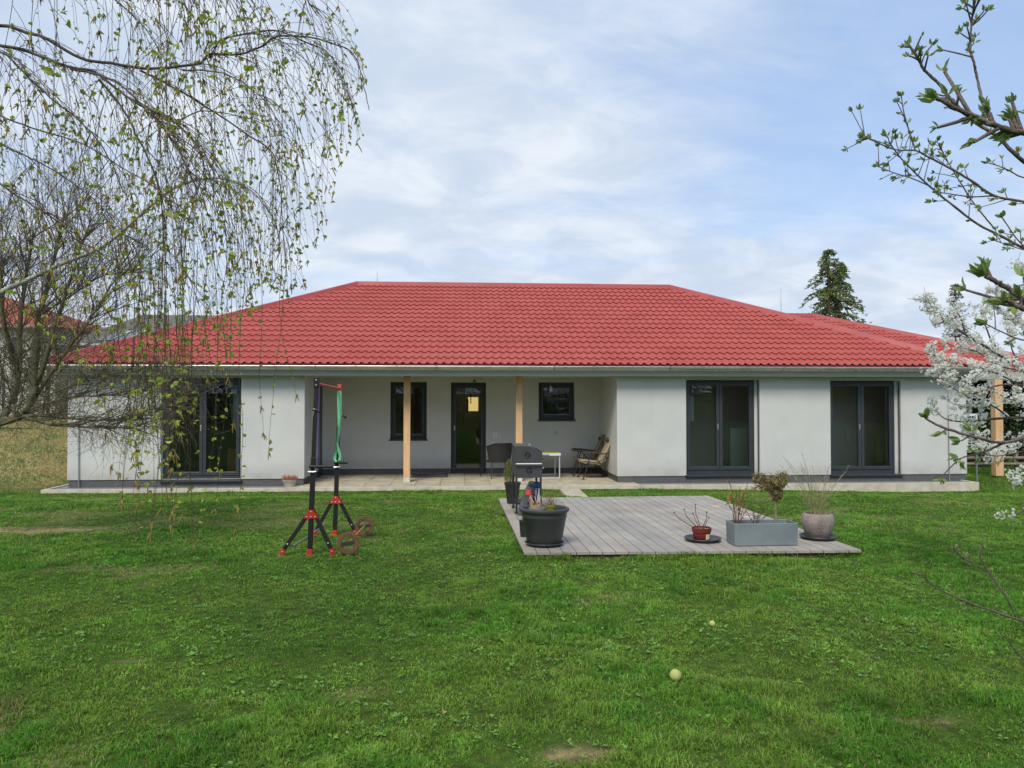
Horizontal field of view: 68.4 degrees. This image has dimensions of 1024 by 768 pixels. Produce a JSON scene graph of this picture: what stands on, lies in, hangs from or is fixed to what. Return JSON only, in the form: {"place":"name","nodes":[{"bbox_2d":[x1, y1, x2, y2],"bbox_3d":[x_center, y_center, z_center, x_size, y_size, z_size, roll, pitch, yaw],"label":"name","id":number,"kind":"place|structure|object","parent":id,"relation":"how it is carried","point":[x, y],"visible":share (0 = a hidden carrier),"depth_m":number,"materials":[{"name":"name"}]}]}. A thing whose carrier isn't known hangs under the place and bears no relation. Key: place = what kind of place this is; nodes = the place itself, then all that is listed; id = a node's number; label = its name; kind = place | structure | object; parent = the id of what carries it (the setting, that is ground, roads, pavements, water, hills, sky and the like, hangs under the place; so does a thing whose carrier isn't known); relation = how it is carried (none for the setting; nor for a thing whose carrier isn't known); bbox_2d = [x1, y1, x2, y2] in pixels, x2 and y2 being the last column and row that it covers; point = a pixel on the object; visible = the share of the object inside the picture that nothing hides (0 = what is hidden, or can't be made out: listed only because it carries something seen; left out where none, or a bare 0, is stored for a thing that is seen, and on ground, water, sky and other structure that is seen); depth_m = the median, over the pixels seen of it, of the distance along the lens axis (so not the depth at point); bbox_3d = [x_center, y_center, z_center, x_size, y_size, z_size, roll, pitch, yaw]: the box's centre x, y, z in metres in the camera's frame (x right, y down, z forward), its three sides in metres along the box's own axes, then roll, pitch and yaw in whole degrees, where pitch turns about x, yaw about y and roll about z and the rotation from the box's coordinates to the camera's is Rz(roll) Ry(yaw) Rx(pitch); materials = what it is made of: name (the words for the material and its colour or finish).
{"place":"outdoors","nodes":[
{"label":"outdoors","id":0,"kind":"place"},
{"bbox_2d":[0,418,67,492],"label":"dry grass","id":1,"kind":"structure","parent":0,"point":[41,453],"depth_m":20.14,"materials":[{"name":"plant"}]},
{"bbox_2d":[285,473,638,487],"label":"patio","id":2,"kind":"structure","parent":0,"point":[397,480],"depth_m":18.32,"materials":[{"name":"stone"}]},
{"bbox_2d":[281,475,297,486],"bbox_3d":[-5.038,2.180,17.071,0.394,0.280,0.302,0,-1,-4],"label":"flower pot","id":3,"kind":"object","parent":2,"relation":"on","point":[289,480],"visible":1,"depth_m":16.99,"materials":[{"name":"ceramic"}]},
{"bbox_2d":[411,472,447,476],"bbox_3d":[-2.112,2.316,19.266,0.927,0.095,0.480,0,-1,-4],"label":"rubber mat","id":4,"kind":"object","parent":2,"relation":"on","point":[445,474],"visible":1,"depth_m":19.05,"materials":[{"name":"black rubber"}]},
{"bbox_2d":[480,443,511,478],"bbox_3d":[-0.342,1.925,19.137,0.777,0.877,0.662,1,-1,-28],"label":"garden chair","id":5,"kind":"object","parent":2,"relation":"on","point":[499,452],"visible":0.92,"depth_m":18.89,"materials":[{"name":"black plastic"}]},
{"bbox_2d":[533,451,560,478],"bbox_3d":[0.825,2.045,19.166,0.715,0.631,1.000,0,-1,-4],"label":"folding table","id":6,"kind":"object","parent":2,"relation":"on","point":[551,453],"visible":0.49,"depth_m":18.73,"materials":[{"name":"white plastic"}]},
{"bbox_2d":[571,434,604,475],"bbox_3d":[1.983,1.838,19.628,0.872,1.064,0.662,0,-1,1],"label":"camping chair","id":7,"kind":"object","parent":2,"relation":"on","point":[601,438],"visible":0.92,"depth_m":19.41,"materials":[{"name":"brown metal"}]},
{"bbox_2d":[577,437,610,478],"bbox_3d":[2.112,1.824,18.944,0.872,1.064,0.662,0,-1,-8],"label":"camping chair","id":8,"kind":"object","parent":2,"relation":"on","point":[603,456],"visible":0.96,"depth_m":18.79,"materials":[{"name":"brown fabric"}]},
{"bbox_2d":[51,481,963,489],"bbox_3d":[0.343,2.574,18.232,21.293,0.405,1.975,0,-1,-4],"label":"gravel bed","id":9,"kind":"object","parent":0,"point":[65,487],"visible":0.14,"depth_m":17.70,"materials":[{"name":"grey gravel"}]},
{"bbox_2d":[41,480,978,493],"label":"kerb","id":10,"kind":"structure","parent":9,"relation":"on","point":[965,485],"depth_m":17.36,"materials":[{"name":"concrete"}]},
{"bbox_2d":[0,401,1023,767],"bbox_3d":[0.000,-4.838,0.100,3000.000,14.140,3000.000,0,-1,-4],"label":"lawn","id":11,"kind":"structure","parent":0,"point":[566,749],"depth_m":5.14,"materials":[{"name":"plant"}]},
{"bbox_2d":[0,320,65,419],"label":"bush","id":12,"kind":"object","parent":11,"relation":"on","point":[5,387],"visible":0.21,"depth_m":25.27,"materials":[{"name":"brown plant"}]},
{"bbox_2d":[0,333,80,417],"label":"bush","id":13,"kind":"object","parent":11,"relation":"on","point":[47,411],"visible":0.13,"depth_m":26.06,"materials":[{"name":"brown plant"}]},
{"bbox_2d":[0,298,103,414],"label":"neighbour house","id":14,"kind":"structure","parent":11,"relation":"on","point":[62,325],"depth_m":35.63,"materials":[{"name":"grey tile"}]},
{"bbox_2d":[20,343,86,417],"bbox_3d":[-16.833,-0.040,28.382,2.584,3.023,1.714,0,-1,-4],"label":"bush","id":15,"kind":"object","parent":11,"relation":"on","point":[50,383],"visible":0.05,"depth_m":27.94,"materials":[{"name":"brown plant"}]},
{"bbox_2d":[0,129,237,495],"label":"old shrub","id":16,"kind":"object","parent":11,"relation":"on","point":[16,358],"visible":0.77,"depth_m":8.91,"materials":[{"name":"brown plant"}]},
{"bbox_2d":[57,315,216,350],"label":"neighbour house","id":17,"kind":"structure","parent":11,"relation":"on","point":[172,321],"depth_m":34.16,"materials":[{"name":"grey tile"}]},
{"bbox_2d":[0,0,368,550],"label":"weeping birch","id":18,"kind":"object","parent":11,"relation":"on","point":[169,129],"visible":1,"depth_m":3.97,"materials":[{"name":"green plant"}]},
{"bbox_2d":[277,377,358,555],"bbox_3d":[-2.198,0.904,8.721,0.633,1.928,1.360,0,-1,-1],"label":"pull up rig","id":19,"kind":"object","parent":11,"relation":"on","point":[311,514],"visible":0.92,"depth_m":8.10,"materials":[{"name":"black metal"}]},
{"bbox_2d":[317,387,319,464],"bbox_3d":[-2.134,0.474,8.315,0.028,0.893,0.012,0,-1,-4],"label":"resistance band","id":20,"kind":"object","parent":19,"relation":"hanging from","point":[318,423],"visible":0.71,"depth_m":8.31,"materials":[{"name":"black rubber"}]},
{"bbox_2d":[333,390,341,461],"bbox_3d":[-2.133,0.515,9.222,0.095,0.877,0.039,1,-1,-24],"label":"resistance band","id":21,"kind":"object","parent":19,"relation":"hanging from","point":[339,403],"visible":1,"depth_m":9.22,"materials":[{"name":"green rubber"}]},
{"bbox_2d":[337,516,373,554],"bbox_3d":[-1.783,1.724,8.663,0.242,0.258,1.239,0,-1,-3],"label":"barbell","id":22,"kind":"object","parent":11,"relation":"on","point":[354,539],"visible":1,"depth_m":8.06,"materials":[{"name":"wood"}]},
{"bbox_2d":[46,279,1023,487],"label":"bungalow","id":23,"kind":"object","parent":11,"relation":"on","point":[659,383],"visible":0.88,"depth_m":18.73,"materials":[{"name":"paint"}]},
{"bbox_2d":[159,378,241,482],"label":"window","id":24,"kind":"structure","parent":23,"relation":"in","point":[233,471],"depth_m":17.35,"materials":[{"name":"grey glass"}]},
{"bbox_2d":[318,386,322,476],"bbox_3d":[-4.913,1.188,19.334,0.019,2.340,0.400,0,-1,-4],"label":"side door","id":25,"kind":"structure","parent":23,"relation":"in","point":[320,417],"depth_m":19.29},
{"bbox_2d":[389,382,427,440],"bbox_3d":[-2.737,0.724,19.975,1.011,1.547,0.245,0,-1,-4],"label":"window","id":26,"kind":"structure","parent":23,"relation":"in","point":[394,437],"depth_m":20.00,"materials":[{"name":"black glass"}]},
{"bbox_2d":[451,383,485,472],"bbox_3d":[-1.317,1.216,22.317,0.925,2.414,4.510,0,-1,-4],"label":"door","id":27,"kind":"structure","parent":23,"relation":"in","point":[472,402],"depth_m":20.09,"materials":[{"name":"grey glass"}]},
{"bbox_2d":[538,383,575,420],"bbox_3d":[1.188,0.480,20.254,1.019,1.036,0.245,0,-1,-4],"label":"window","id":28,"kind":"structure","parent":23,"relation":"in","point":[542,417],"depth_m":20.29,"materials":[{"name":"black glass"}]},
{"bbox_2d":[685,380,758,476],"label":"window","id":29,"kind":"structure","parent":23,"relation":"in","point":[744,458],"depth_m":18.27,"materials":[{"name":"grey glass"}]},
{"bbox_2d":[829,381,903,475],"bbox_3d":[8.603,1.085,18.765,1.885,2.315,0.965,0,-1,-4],"label":"window","id":30,"kind":"structure","parent":23,"relation":"in","point":[892,431],"depth_m":18.50,"materials":[{"name":"grey glass"}]},
{"bbox_2d":[560,489,587,496],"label":"stepping slab","id":31,"kind":"structure","parent":11,"relation":"on","point":[573,492],"depth_m":14.72,"materials":[{"name":"stone"}]},
{"bbox_2d":[670,669,680,680],"bbox_3d":[0.945,1.683,4.357,0.068,0.066,0.068,0,-1,-4],"label":"tennis ball","id":32,"kind":"object","parent":11,"relation":"on","point":[675,674],"visible":0.97,"depth_m":4.33,"materials":[{"name":"yellow fabric"}]},
{"bbox_2d":[493,498,863,561],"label":"grass","id":33,"kind":"structure","parent":11,"relation":"on","point":[557,556],"depth_m":7.93,"materials":[{"name":"green plant"}]},
{"bbox_2d":[498,496,860,558],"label":"garden deck","id":34,"kind":"structure","parent":11,"relation":"on","point":[604,527],"depth_m":9.36,"materials":[{"name":"grey wood"}]},
{"bbox_2d":[503,458,520,503],"bbox_3d":[0.006,1.518,11.899,0.264,0.726,0.260,1,-2,-41],"label":"plant pot","id":35,"kind":"object","parent":34,"relation":"on","point":[508,486],"visible":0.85,"depth_m":11.84,"materials":[{"name":"black plastic"}]},
{"bbox_2d":[519,518,525,536],"bbox_3d":[0.139,1.675,8.847,0.112,0.230,0.108,0,-1,-4],"label":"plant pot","id":36,"kind":"object","parent":34,"relation":"on","point":[522,529],"visible":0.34,"depth_m":8.80,"materials":[{"name":"black plastic"}]},
{"bbox_2d":[509,443,541,513],"bbox_3d":[0.197,1.364,11.012,0.431,0.980,0.705,0,-1,-4],"label":"barbecue smoker","id":37,"kind":"object","parent":34,"relation":"on","point":[526,460],"visible":0.94,"depth_m":10.72,"materials":[{"name":"grey metal"}]},
{"bbox_2d":[517,481,534,514],"bbox_3d":[0.201,1.599,10.589,0.261,0.483,0.083,0,-1,-4],"label":"fuel bag","id":38,"kind":"object","parent":34,"relation":"on","point":[527,492],"visible":0.93,"depth_m":10.56,"materials":[{"name":"grey plastic"}]},
{"bbox_2d":[528,488,534,502],"bbox_3d":[0.257,1.669,10.859,0.164,0.360,0.127,0,-1,-4],"label":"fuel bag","id":39,"kind":"object","parent":34,"relation":"on","point":[533,494],"visible":0.2,"depth_m":10.82,"materials":[{"name":"grey"}]},
{"bbox_2d":[533,481,539,501],"bbox_3d":[0.344,1.637,10.961,0.140,0.430,0.116,0,-1,-4],"label":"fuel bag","id":40,"kind":"object","parent":34,"relation":"on","point":[537,490],"visible":0.38,"depth_m":10.93,"materials":[{"name":"blue plastic"}]},
{"bbox_2d":[525,540,563,547],"bbox_3d":[0.356,1.753,8.311,0.434,0.040,0.434,0,-1,-4],"label":"saucer","id":41,"kind":"object","parent":34,"relation":"on","point":[543,546],"visible":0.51,"depth_m":8.14,"materials":[{"name":"plastic"}]},
{"bbox_2d":[519,504,568,544],"bbox_3d":[0.356,1.560,8.315,0.552,0.402,0.552,0,-1,-4],"label":"plant pot","id":42,"kind":"object","parent":41,"relation":"on","point":[543,527],"visible":0.93,"depth_m":8.12,"materials":[{"name":"plastic"}]},
{"bbox_2d":[529,496,545,510],"bbox_3d":[0.273,1.344,8.213,0.186,0.249,0.186,0,-1,-4],"label":"plant pot","id":43,"kind":"object","parent":42,"relation":"on","point":[536,505],"visible":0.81,"depth_m":8.19,"materials":[{"name":"grey plastic"}]},
{"bbox_2d":[543,493,556,510],"bbox_3d":[0.421,1.332,8.367,0.146,0.278,0.135,0,-1,-4],"label":"plant pot","id":44,"kind":"object","parent":42,"relation":"on","point":[549,507],"visible":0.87,"depth_m":8.33,"materials":[{"name":"green plastic"}]},
{"bbox_2d":[684,534,721,542],"bbox_3d":[2.166,1.759,8.558,0.414,0.040,0.414,0,-1,-4],"label":"saucer","id":45,"kind":"object","parent":34,"relation":"on","point":[713,538],"visible":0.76,"depth_m":8.48,"materials":[{"name":"plastic"}]},
{"bbox_2d":[673,504,711,540],"bbox_3d":[2.021,1.558,8.474,0.457,0.413,0.226,0,-1,-4],"label":"potted plant","id":46,"kind":"object","parent":45,"relation":"on","point":[703,532],"visible":0.96,"depth_m":8.42,"materials":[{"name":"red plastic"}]},
{"bbox_2d":[726,519,797,545],"bbox_3d":[2.772,1.649,8.372,0.714,0.245,0.280,0,-1,-4],"label":"planter trough","id":47,"kind":"object","parent":34,"relation":"on","point":[769,532],"visible":0.99,"depth_m":8.24,"materials":[{"name":"grey plastic"}]},
{"bbox_2d":[725,477,753,523],"bbox_3d":[2.530,1.307,8.373,0.334,0.539,0.182,0,-1,-4],"label":"dry shrub","id":48,"kind":"object","parent":47,"relation":"on","point":[739,508],"visible":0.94,"depth_m":8.37,"materials":[{"name":"brown plant"}]},
{"bbox_2d":[746,500,770,522],"bbox_3d":[2.735,1.428,8.333,0.308,0.298,0.170,0,-1,12],"label":"dry shrub","id":49,"kind":"object","parent":47,"relation":"on","point":[763,509],"visible":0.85,"depth_m":8.33,"materials":[{"name":"brown plant"}]},
{"bbox_2d":[750,471,790,522],"bbox_3d":[2.886,1.272,8.398,0.461,0.630,0.224,0,-1,-4],"label":"wilted standard shrub","id":50,"kind":"object","parent":47,"relation":"on","point":[773,486],"visible":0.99,"depth_m":8.37,"materials":[{"name":"brown plant"}]},
{"bbox_2d":[799,532,837,540],"bbox_3d":[3.535,1.763,8.693,0.420,0.040,0.420,0,-1,-4],"label":"saucer","id":51,"kind":"object","parent":34,"relation":"on","point":[832,537],"visible":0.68,"depth_m":8.56,"materials":[{"name":"plastic"}]},
{"bbox_2d":[801,511,834,537],"bbox_3d":[3.543,1.633,8.737,0.366,0.279,0.366,0,-1,-4],"label":"plant pot","id":52,"kind":"object","parent":51,"relation":"on","point":[814,525],"visible":0.91,"depth_m":8.60,"materials":[{"name":"ceramic"}]},
{"bbox_2d":[779,454,854,521],"bbox_3d":[3.530,1.196,8.736,0.942,0.822,0.279,0,-1,-4],"label":"potted shrub","id":53,"kind":"object","parent":52,"relation":"in","point":[812,505],"visible":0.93,"depth_m":8.74,"materials":[{"name":"plant"}]},
{"bbox_2d":[709,620,714,626],"bbox_3d":[1.448,1.733,5.451,0.045,0.044,0.046,0,-1,-4],"label":"tennis ball","id":54,"kind":"object","parent":11,"relation":"on","point":[711,623],"visible":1,"depth_m":5.44,"materials":[{"name":"yellow fabric"}]},
{"bbox_2d":[800,248,872,323],"bbox_3d":[15.914,-2.312,37.623,5.309,8.802,3.857,0,-1,-4],"label":"cypress tree","id":55,"kind":"object","parent":11,"relation":"on","point":[830,295],"visible":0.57,"depth_m":37.23,"materials":[{"name":"green plant"}]},
{"bbox_2d":[841,0,1023,659],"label":"apple tree","id":56,"kind":"object","parent":11,"relation":"on","point":[1015,292],"visible":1,"depth_m":2.60,"materials":[{"name":"green plant"}]},
{"bbox_2d":[942,283,977,386],"bbox_3d":[16.746,-0.603,28.174,2.214,6.366,1.895,0,-1,-4],"label":"spruce tree","id":57,"kind":"object","parent":11,"relation":"on","point":[955,293],"visible":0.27,"depth_m":28.25,"materials":[{"name":"green plant"}]},
{"bbox_2d":[907,252,1023,519],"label":"cherry tree","id":58,"kind":"object","parent":11,"relation":"on","point":[1008,318],"visible":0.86,"depth_m":6.41,"materials":[{"name":"white plant"}]},
{"bbox_2d":[966,414,977,481],"bbox_3d":[11.495,1.753,19.588,0.787,1.968,0.860,0,-1,-4],"label":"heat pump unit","id":59,"kind":"object","parent":11,"relation":"on","point":[970,443],"visible":0.18,"depth_m":19.21,"materials":[{"name":"white metal"}]},
{"bbox_2d":[966,344,1023,466],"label":"evergreen hedge","id":60,"kind":"object","parent":11,"relation":"on","point":[1007,409],"visible":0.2,"depth_m":24.82,"materials":[{"name":"green plant"}]},
{"bbox_2d":[967,453,1023,471],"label":"wooden rails","id":61,"kind":"object","parent":11,"relation":"on","point":[1016,457],"visible":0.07,"depth_m":22.41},
{"bbox_2d":[0,487,1023,549],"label":"grass","id":62,"kind":"structure","parent":0,"point":[229,496],"depth_m":11.40,"materials":[{"name":"green plant"}]},
{"bbox_2d":[0,0,1023,400],"label":"sky","id":63,"kind":"structure","parent":0,"point":[696,145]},
{"bbox_2d":[966,465,1023,491],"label":"grass","id":64,"kind":"structure","parent":0,"point":[990,477],"depth_m":20.99,"materials":[{"name":"green plant"}]}
]}

